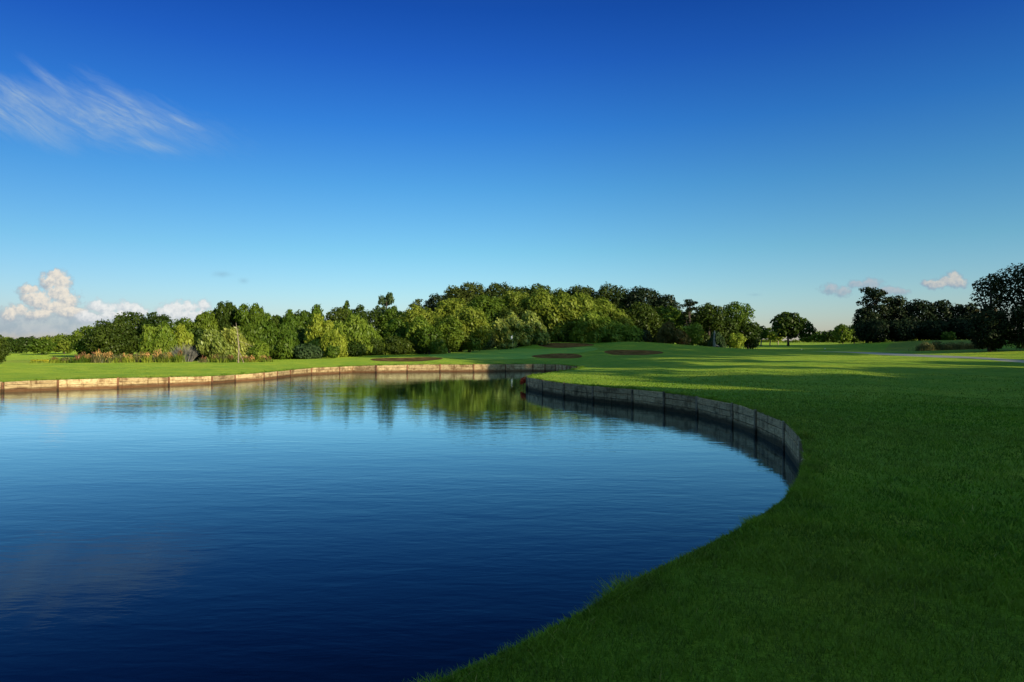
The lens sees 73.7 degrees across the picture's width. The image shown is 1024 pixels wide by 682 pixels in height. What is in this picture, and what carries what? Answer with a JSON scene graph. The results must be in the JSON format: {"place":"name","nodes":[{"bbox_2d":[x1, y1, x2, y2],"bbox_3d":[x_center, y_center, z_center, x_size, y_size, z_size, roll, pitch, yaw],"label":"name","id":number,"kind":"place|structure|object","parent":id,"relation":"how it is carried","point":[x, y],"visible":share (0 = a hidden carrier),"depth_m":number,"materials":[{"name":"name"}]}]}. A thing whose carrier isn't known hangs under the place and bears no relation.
{"place":"outdoors","nodes":[
{"label":"outdoors","id":0,"kind":"place"},
{"bbox_2d":[14,364,757,426],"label":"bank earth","id":1,"kind":"structure","parent":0,"point":[350,370],"depth_m":37.05,"materials":[{"name":"soil"}]},
{"bbox_2d":[0,371,798,681],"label":"water","id":2,"kind":"structure","parent":0,"point":[370,527],"depth_m":9.51,"materials":[{"name":"liquid"}]},
{"bbox_2d":[3,340,998,362],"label":"rough grass ground","id":3,"kind":"structure","parent":0,"point":[904,346],"depth_m":120.74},
{"bbox_2d":[138,321,178,357],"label":"young tree","id":4,"kind":"object","parent":3,"relation":"on","point":[163,338],"visible":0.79,"depth_m":74.72,"materials":[{"name":"green plant"}]},
{"bbox_2d":[170,323,194,358],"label":"young tree","id":5,"kind":"object","parent":3,"relation":"on","point":[184,336],"visible":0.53,"depth_m":77.68,"materials":[{"name":"green plant"}]},
{"bbox_2d":[170,344,200,361],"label":"twiggy bush","id":6,"kind":"object","parent":3,"relation":"on","point":[188,358],"visible":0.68,"depth_m":68.80,"materials":[{"name":"grey plant"}]},
{"bbox_2d":[196,329,241,360],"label":"willow tree","id":7,"kind":"object","parent":3,"relation":"on","point":[213,339],"visible":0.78,"depth_m":68.82,"materials":[{"name":"green plant"}]},
{"bbox_2d":[217,327,254,358],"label":"willow tree","id":8,"kind":"object","parent":3,"relation":"on","point":[230,334],"visible":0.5,"depth_m":70.12,"materials":[{"name":"green plant"}]},
{"bbox_2d":[237,323,258,351],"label":"young tree","id":9,"kind":"object","parent":3,"relation":"on","point":[248,331],"visible":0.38,"depth_m":73.92,"materials":[{"name":"green plant"}]},
{"bbox_2d":[254,321,299,358],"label":"young tree","id":10,"kind":"object","parent":3,"relation":"on","point":[284,338],"visible":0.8,"depth_m":76.43,"materials":[{"name":"green plant"}]},
{"bbox_2d":[0,340,1023,681],"bbox_3d":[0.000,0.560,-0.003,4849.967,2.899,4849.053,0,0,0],"label":"ground","id":11,"kind":"structure","parent":0,"point":[800,358],"depth_m":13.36,"materials":[{"name":"plant"}]},
{"bbox_2d":[0,335,11,362],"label":"tree","id":12,"kind":"object","parent":11,"relation":"on","point":[4,351],"visible":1,"depth_m":62.16,"materials":[{"name":"green plant"}]},
{"bbox_2d":[4,337,31,352],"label":"tree","id":13,"kind":"object","parent":11,"relation":"on","point":[15,347],"visible":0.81,"depth_m":124.20,"materials":[{"name":"green plant"}]},
{"bbox_2d":[26,338,56,354],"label":"tree","id":14,"kind":"object","parent":11,"relation":"on","point":[43,346],"visible":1,"depth_m":111.31,"materials":[{"name":"green plant"}]},
{"bbox_2d":[50,333,72,353],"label":"tree","id":15,"kind":"object","parent":11,"relation":"on","point":[62,341],"visible":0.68,"depth_m":116.94,"materials":[{"name":"green plant"}]},
{"bbox_2d":[67,325,99,356],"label":"tree","id":16,"kind":"object","parent":11,"relation":"on","point":[77,341],"visible":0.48,"depth_m":90.59,"materials":[{"name":"green plant"}]},
{"bbox_2d":[82,318,139,355],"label":"tree","id":17,"kind":"object","parent":11,"relation":"on","point":[110,337],"visible":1,"depth_m":86.58,"materials":[{"name":"green plant"}]},
{"bbox_2d":[114,311,145,355],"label":"tree","id":18,"kind":"object","parent":11,"relation":"on","point":[135,317],"visible":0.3,"depth_m":95.28,"materials":[{"name":"green plant"}]},
{"bbox_2d":[0,368,311,391],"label":"retaining wall","id":19,"kind":"structure","parent":11,"relation":"on","point":[54,385],"depth_m":37.52,"materials":[{"name":"stone"}]},
{"bbox_2d":[138,312,175,342],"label":"tree","id":20,"kind":"object","parent":11,"relation":"on","point":[153,319],"visible":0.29,"depth_m":94.30,"materials":[{"name":"green plant"}]},
{"bbox_2d":[171,316,195,353],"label":"tree","id":21,"kind":"object","parent":11,"relation":"on","point":[185,323],"visible":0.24,"depth_m":89.29,"materials":[{"name":"green plant"}]},
{"bbox_2d":[186,310,219,334],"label":"tree","id":22,"kind":"object","parent":11,"relation":"on","point":[205,320],"visible":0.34,"depth_m":90.38,"materials":[{"name":"green plant"}]},
{"bbox_2d":[212,301,237,332],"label":"tree","id":23,"kind":"object","parent":11,"relation":"on","point":[223,316],"visible":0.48,"depth_m":92.75,"materials":[{"name":"green plant"}]},
{"bbox_2d":[234,303,272,332],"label":"tree","id":24,"kind":"object","parent":11,"relation":"on","point":[255,315],"visible":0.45,"depth_m":92.18,"materials":[{"name":"green plant"}]},
{"bbox_2d":[247,341,269,359],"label":"shrub","id":25,"kind":"object","parent":11,"relation":"on","point":[261,348],"visible":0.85,"depth_m":69.46,"materials":[{"name":"green plant"}]},
{"bbox_2d":[277,309,300,333],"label":"tree","id":26,"kind":"object","parent":11,"relation":"on","point":[290,318],"visible":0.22,"depth_m":95.23,"materials":[{"name":"green plant"}]},
{"bbox_2d":[0,362,580,381],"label":"edge grass","id":27,"kind":"structure","parent":11,"relation":"on","point":[240,373],"depth_m":44.15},
{"bbox_2d":[293,343,323,358],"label":"shrub","id":28,"kind":"object","parent":11,"relation":"on","point":[308,351],"visible":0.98,"depth_m":76.21,"materials":[{"name":"teal plant"}]},
{"bbox_2d":[297,304,325,340],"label":"tree","id":29,"kind":"object","parent":11,"relation":"on","point":[305,316],"visible":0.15,"depth_m":96.78,"materials":[{"name":"green plant"}]},
{"bbox_2d":[303,313,334,355],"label":"young tree","id":30,"kind":"object","parent":11,"relation":"on","point":[317,329],"visible":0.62,"depth_m":84.82,"materials":[{"name":"green plant"}]},
{"bbox_2d":[325,345,339,358],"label":"shrub","id":31,"kind":"object","parent":11,"relation":"on","point":[332,351],"visible":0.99,"depth_m":76.61,"materials":[{"name":"green plant"}]},
{"bbox_2d":[319,328,349,357],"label":"young tree","id":32,"kind":"object","parent":11,"relation":"on","point":[333,338],"visible":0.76,"depth_m":81.11,"materials":[{"name":"green plant"}]},
{"bbox_2d":[324,307,350,323],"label":"tree","id":33,"kind":"object","parent":11,"relation":"on","point":[337,314],"visible":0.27,"depth_m":100.92,"materials":[{"name":"green plant"}]},
{"bbox_2d":[330,313,374,355],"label":"young tree","id":34,"kind":"object","parent":11,"relation":"on","point":[356,328],"visible":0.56,"depth_m":85.39,"materials":[{"name":"green plant"}]},
{"bbox_2d":[346,341,367,356],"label":"shrub","id":35,"kind":"object","parent":11,"relation":"on","point":[354,351],"visible":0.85,"depth_m":83.40,"materials":[{"name":"green plant"}]},
{"bbox_2d":[365,308,382,334],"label":"tree","id":36,"kind":"object","parent":11,"relation":"on","point":[373,319],"visible":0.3,"depth_m":107.25,"materials":[{"name":"green plant"}]},
{"bbox_2d":[364,336,384,354],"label":"shrub","id":37,"kind":"object","parent":11,"relation":"on","point":[377,343],"visible":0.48,"depth_m":88.29,"materials":[{"name":"green plant"}]},
{"bbox_2d":[368,323,391,354],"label":"young tree","id":38,"kind":"object","parent":11,"relation":"on","point":[375,334],"visible":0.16,"depth_m":90.36,"materials":[{"name":"green plant"}]},
{"bbox_2d":[375,292,396,321],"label":"poplar tree","id":39,"kind":"object","parent":11,"relation":"on","point":[387,300],"visible":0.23,"depth_m":111.91,"materials":[{"name":"green plant"}]},
{"bbox_2d":[377,307,405,337],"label":"tree","id":40,"kind":"object","parent":11,"relation":"on","point":[387,315],"visible":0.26,"depth_m":106.83,"materials":[{"name":"green plant"}]},
{"bbox_2d":[383,317,409,348],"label":"tree","id":41,"kind":"object","parent":11,"relation":"on","point":[398,324],"visible":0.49,"depth_m":94.29,"materials":[{"name":"green plant"}]},
{"bbox_2d":[382,335,414,354],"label":"shrub","id":42,"kind":"object","parent":11,"relation":"on","point":[407,345],"visible":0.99,"depth_m":89.85,"materials":[{"name":"green plant"}]},
{"bbox_2d":[370,357,442,361],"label":"sand bunker","id":43,"kind":"object","parent":11,"relation":"on","point":[410,359],"visible":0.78,"depth_m":67.24},
{"bbox_2d":[396,304,441,330],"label":"tree","id":44,"kind":"object","parent":11,"relation":"on","point":[412,313],"visible":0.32,"depth_m":104.90,"materials":[{"name":"green plant"}]},
{"bbox_2d":[404,315,447,353],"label":"young tree","id":45,"kind":"object","parent":11,"relation":"on","point":[417,325],"visible":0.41,"depth_m":91.67,"materials":[{"name":"green plant"}]},
{"bbox_2d":[414,326,444,353],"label":"tree","id":46,"kind":"object","parent":11,"relation":"on","point":[425,344],"visible":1,"depth_m":90.24,"materials":[{"name":"green plant"}]},
{"bbox_2d":[422,293,454,316],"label":"pine tree","id":47,"kind":"object","parent":11,"relation":"on","point":[432,302],"visible":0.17,"depth_m":134.47,"materials":[{"name":"green plant"}]},
{"bbox_2d":[312,364,576,374],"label":"retaining wall","id":48,"kind":"structure","parent":11,"relation":"on","point":[449,368],"depth_m":58.69,"materials":[{"name":"stone"}]},
{"bbox_2d":[431,297,469,322],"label":"tree","id":49,"kind":"object","parent":11,"relation":"on","point":[447,308],"visible":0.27,"depth_m":126.44,"materials":[{"name":"green plant"}]},
{"bbox_2d":[441,285,472,303],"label":"pine tree","id":50,"kind":"object","parent":11,"relation":"on","point":[450,291],"visible":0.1,"depth_m":136.58,"materials":[{"name":"green plant"}]},
{"bbox_2d":[458,281,486,303],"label":"pine tree","id":51,"kind":"object","parent":11,"relation":"on","point":[476,290],"visible":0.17,"depth_m":138.74,"materials":[{"name":"green plant"}]},
{"bbox_2d":[466,294,508,346],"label":"tree","id":52,"kind":"object","parent":11,"relation":"on","point":[488,306],"visible":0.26,"depth_m":125.64,"materials":[{"name":"green plant"}]},
{"bbox_2d":[483,281,515,347],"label":"pine tree","id":53,"kind":"object","parent":11,"relation":"on","point":[497,289],"visible":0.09,"depth_m":139.41,"materials":[{"name":"green plant"}]},
{"bbox_2d":[491,317,517,348],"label":"willow tree","id":54,"kind":"object","parent":11,"relation":"on","point":[503,333],"visible":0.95,"depth_m":111.08,"materials":[{"name":"green plant"}]},
{"bbox_2d":[491,289,528,318],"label":"tree","id":55,"kind":"object","parent":11,"relation":"on","point":[513,300],"visible":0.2,"depth_m":127.13,"materials":[{"name":"green plant"}]},
{"bbox_2d":[429,347,597,358],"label":"putting green","id":56,"kind":"object","parent":11,"relation":"on","point":[519,353],"visible":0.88,"depth_m":89.50,"materials":[{"name":"plant"}]},
{"bbox_2d":[436,315,464,352],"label":"tree","id":57,"kind":"object","parent":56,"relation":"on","point":[451,336],"visible":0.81,"depth_m":97.13,"materials":[{"name":"green plant"}]},
{"bbox_2d":[447,306,493,351],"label":"tree","id":58,"kind":"object","parent":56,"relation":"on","point":[475,324],"visible":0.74,"depth_m":100.57,"materials":[{"name":"green plant"}]},
{"bbox_2d":[493,304,534,345],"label":"tree","id":59,"kind":"object","parent":11,"relation":"on","point":[515,310],"visible":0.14,"depth_m":122.87,"materials":[{"name":"green plant"}]},
{"bbox_2d":[506,312,530,346],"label":"willow tree","id":60,"kind":"object","parent":11,"relation":"on","point":[516,327],"visible":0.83,"depth_m":111.75,"materials":[{"name":"green plant"}]},
{"bbox_2d":[520,310,550,344],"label":"willow tree","id":61,"kind":"object","parent":11,"relation":"on","point":[536,329],"visible":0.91,"depth_m":112.68,"materials":[{"name":"green plant"}]},
{"bbox_2d":[527,283,553,296],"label":"tree","id":62,"kind":"object","parent":11,"relation":"on","point":[534,288],"visible":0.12,"depth_m":138.98,"materials":[{"name":"green plant"}]},
{"bbox_2d":[524,288,571,341],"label":"tree","id":63,"kind":"object","parent":11,"relation":"on","point":[538,302],"visible":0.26,"depth_m":122.79,"materials":[{"name":"green plant"}]},
{"bbox_2d":[532,353,581,357],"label":"sand bunker","id":64,"kind":"object","parent":11,"relation":"on","point":[562,355],"visible":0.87,"depth_m":72.41},
{"bbox_2d":[538,343,593,347],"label":"sand bunker","id":65,"kind":"object","parent":11,"relation":"on","point":[559,345],"visible":0.81,"depth_m":113.55},
{"bbox_2d":[542,289,596,341],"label":"tree","id":66,"kind":"object","parent":11,"relation":"on","point":[564,304],"visible":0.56,"depth_m":121.35,"materials":[{"name":"green plant"}]},
{"bbox_2d":[565,285,599,300],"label":"tree","id":67,"kind":"object","parent":11,"relation":"on","point":[585,290],"visible":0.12,"depth_m":137.78,"materials":[{"name":"green plant"}]},
{"bbox_2d":[566,292,612,341],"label":"tree","id":68,"kind":"object","parent":11,"relation":"on","point":[587,302],"visible":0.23,"depth_m":122.00,"materials":[{"name":"green plant"}]},
{"bbox_2d":[566,309,646,342],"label":"tree","id":69,"kind":"object","parent":11,"relation":"on","point":[585,331],"visible":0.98,"depth_m":116.45,"materials":[{"name":"green plant"}]},
{"bbox_2d":[592,281,633,311],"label":"pine tree","id":70,"kind":"object","parent":11,"relation":"on","point":[615,296],"visible":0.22,"depth_m":135.12,"materials":[{"name":"green plant"}]},
{"bbox_2d":[591,296,637,327],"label":"tree","id":71,"kind":"object","parent":11,"relation":"on","point":[618,314],"visible":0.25,"depth_m":123.89,"materials":[{"name":"green plant"}]},
{"bbox_2d":[402,457,850,681],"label":"edge grass","id":72,"kind":"structure","parent":11,"relation":"on","point":[610,595],"depth_m":4.60,"materials":[{"name":"plant"}]},
{"bbox_2d":[604,350,662,354],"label":"sand bunker","id":73,"kind":"object","parent":11,"relation":"on","point":[631,352],"visible":0.78,"depth_m":82.62},
{"bbox_2d":[619,285,665,327],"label":"pine tree","id":74,"kind":"object","parent":11,"relation":"on","point":[642,293],"visible":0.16,"depth_m":131.60,"materials":[{"name":"green plant"}]},
{"bbox_2d":[625,302,664,341],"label":"tree","id":75,"kind":"object","parent":11,"relation":"on","point":[647,314],"visible":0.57,"depth_m":126.19,"materials":[{"name":"green plant"}]},
{"bbox_2d":[527,378,804,473],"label":"retaining wall","id":76,"kind":"structure","parent":11,"relation":"on","point":[782,435],"depth_m":22.95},
{"bbox_2d":[651,293,685,343],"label":"pine tree","id":77,"kind":"object","parent":11,"relation":"on","point":[669,299],"visible":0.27,"depth_m":130.48,"materials":[{"name":"green plant"}]},
{"bbox_2d":[653,305,685,343],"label":"tree","id":78,"kind":"object","parent":11,"relation":"on","point":[672,316],"visible":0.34,"depth_m":127.38,"materials":[{"name":"green plant"}]},
{"bbox_2d":[655,321,691,344],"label":"shrub","id":79,"kind":"object","parent":11,"relation":"on","point":[667,331],"visible":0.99,"depth_m":110.61,"materials":[{"name":"green plant"}]},
{"bbox_2d":[527,365,828,460],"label":"edge grass","id":80,"kind":"structure","parent":11,"relation":"on","point":[802,434],"depth_m":17.54,"materials":[{"name":"plant"}]},
{"bbox_2d":[681,299,698,344],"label":"pine tree","id":81,"kind":"object","parent":11,"relation":"on","point":[689,303],"visible":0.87,"depth_m":123.74,"materials":[{"name":"green plant"}]},
{"bbox_2d":[681,321,703,344],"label":"shrub","id":82,"kind":"object","parent":11,"relation":"on","point":[696,329],"visible":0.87,"depth_m":113.31,"materials":[{"name":"green plant"}]},
{"bbox_2d":[692,302,726,337],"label":"tree","id":83,"kind":"object","parent":11,"relation":"on","point":[709,318],"visible":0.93,"depth_m":124.61,"materials":[{"name":"green plant"}]},
{"bbox_2d":[707,330,725,347],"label":"shrub","id":84,"kind":"object","parent":11,"relation":"on","point":[719,340],"visible":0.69,"depth_m":116.99,"materials":[{"name":"teal plant"}]},
{"bbox_2d":[710,317,739,343],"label":"tree","id":85,"kind":"object","parent":11,"relation":"on","point":[732,327],"visible":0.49,"depth_m":126.41,"materials":[{"name":"green plant"}]},
{"bbox_2d":[729,333,745,347],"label":"shrub","id":86,"kind":"object","parent":11,"relation":"on","point":[735,339],"visible":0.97,"depth_m":119.28,"materials":[{"name":"green plant"}]},
{"bbox_2d":[723,301,755,327],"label":"tree","id":87,"kind":"object","parent":11,"relation":"on","point":[735,309],"visible":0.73,"depth_m":130.41,"materials":[{"name":"green plant"}]},
{"bbox_2d":[737,320,763,348],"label":"tree","id":88,"kind":"object","parent":11,"relation":"on","point":[749,330],"visible":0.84,"depth_m":128.74,"materials":[{"name":"green plant"}]},
{"bbox_2d":[770,311,816,345],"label":"oak tree","id":89,"kind":"object","parent":11,"relation":"on","point":[787,325],"visible":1,"depth_m":156.76,"materials":[{"name":"green plant"}]},
{"bbox_2d":[832,324,853,343],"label":"tree","id":90,"kind":"object","parent":11,"relation":"on","point":[841,331],"visible":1,"depth_m":188.92,"materials":[{"name":"green plant"}]},
{"bbox_2d":[851,306,879,342],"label":"tree","id":91,"kind":"object","parent":11,"relation":"on","point":[864,313],"visible":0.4,"depth_m":147.23,"materials":[{"name":"green plant"}]},
{"bbox_2d":[854,317,890,342],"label":"shrub","id":92,"kind":"object","parent":11,"relation":"on","point":[866,330],"visible":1,"depth_m":140.24,"materials":[{"name":"green plant"}]},
{"bbox_2d":[855,287,893,320],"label":"tree","id":93,"kind":"object","parent":11,"relation":"on","point":[875,294],"visible":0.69,"depth_m":149.10,"materials":[{"name":"green plant"}]},
{"bbox_2d":[878,295,912,341],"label":"tree","id":94,"kind":"object","parent":11,"relation":"on","point":[898,306],"visible":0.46,"depth_m":150.36,"materials":[{"name":"green plant"}]},
{"bbox_2d":[883,318,920,340],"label":"shrub","id":95,"kind":"object","parent":11,"relation":"on","point":[900,330],"visible":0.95,"depth_m":139.32,"materials":[{"name":"green plant"}]},
{"bbox_2d":[904,298,937,340],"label":"tree","id":96,"kind":"object","parent":11,"relation":"on","point":[924,307],"visible":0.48,"depth_m":148.43,"materials":[{"name":"green plant"}]},
{"bbox_2d":[914,319,953,339],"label":"shrub","id":97,"kind":"object","parent":11,"relation":"on","point":[939,326],"visible":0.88,"depth_m":138.41,"materials":[{"name":"green plant"}]},
{"bbox_2d":[925,299,954,339],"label":"tree","id":98,"kind":"object","parent":11,"relation":"on","point":[942,306],"visible":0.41,"depth_m":148.60,"materials":[{"name":"green plant"}]},
{"bbox_2d":[946,303,968,339],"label":"tree","id":99,"kind":"object","parent":11,"relation":"on","point":[957,311],"visible":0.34,"depth_m":147.36,"materials":[{"name":"green plant"}]},
{"bbox_2d":[948,316,981,339],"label":"shrub","id":100,"kind":"object","parent":11,"relation":"on","point":[960,324],"visible":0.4,"depth_m":137.07,"materials":[{"name":"green plant"}]},
{"bbox_2d":[960,302,977,339],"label":"tree","id":101,"kind":"object","parent":11,"relation":"on","point":[969,307],"visible":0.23,"depth_m":145.48,"materials":[{"name":"green plant"}]},
{"bbox_2d":[963,307,1013,351],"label":"tree","id":102,"kind":"object","parent":11,"relation":"on","point":[993,337],"visible":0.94,"depth_m":78.46,"materials":[{"name":"green plant"}]},
{"bbox_2d":[969,272,1013,350],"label":"tree","id":103,"kind":"object","parent":11,"relation":"on","point":[991,291],"visible":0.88,"depth_m":81.78,"materials":[{"name":"green plant"}]},
{"bbox_2d":[984,263,1023,312],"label":"tree","id":104,"kind":"object","parent":11,"relation":"on","point":[1018,279],"visible":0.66,"depth_m":83.76,"materials":[{"name":"green plant"}]},
{"bbox_2d":[994,305,1023,348],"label":"tree","id":105,"kind":"object","parent":11,"relation":"on","point":[1016,317],"visible":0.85,"depth_m":76.88,"materials":[{"name":"green plant"}]},
{"bbox_2d":[0,0,1023,340],"label":"sky","id":106,"kind":"structure","parent":0,"point":[177,159],"materials":[{"name":"blue"}]},
{"bbox_2d":[531,368,1023,449],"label":"lawn grass","id":107,"kind":"structure","parent":0,"point":[842,391],"depth_m":22.63,"materials":[{"name":"plant"}]},
{"bbox_2d":[666,388,1023,610],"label":"lawn grass","id":108,"kind":"structure","parent":0,"point":[932,470],"depth_m":8.25,"materials":[{"name":"plant"}]},
{"bbox_2d":[816,351,1023,362],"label":"path","id":109,"kind":"structure","parent":0,"point":[943,356],"depth_m":72.60,"materials":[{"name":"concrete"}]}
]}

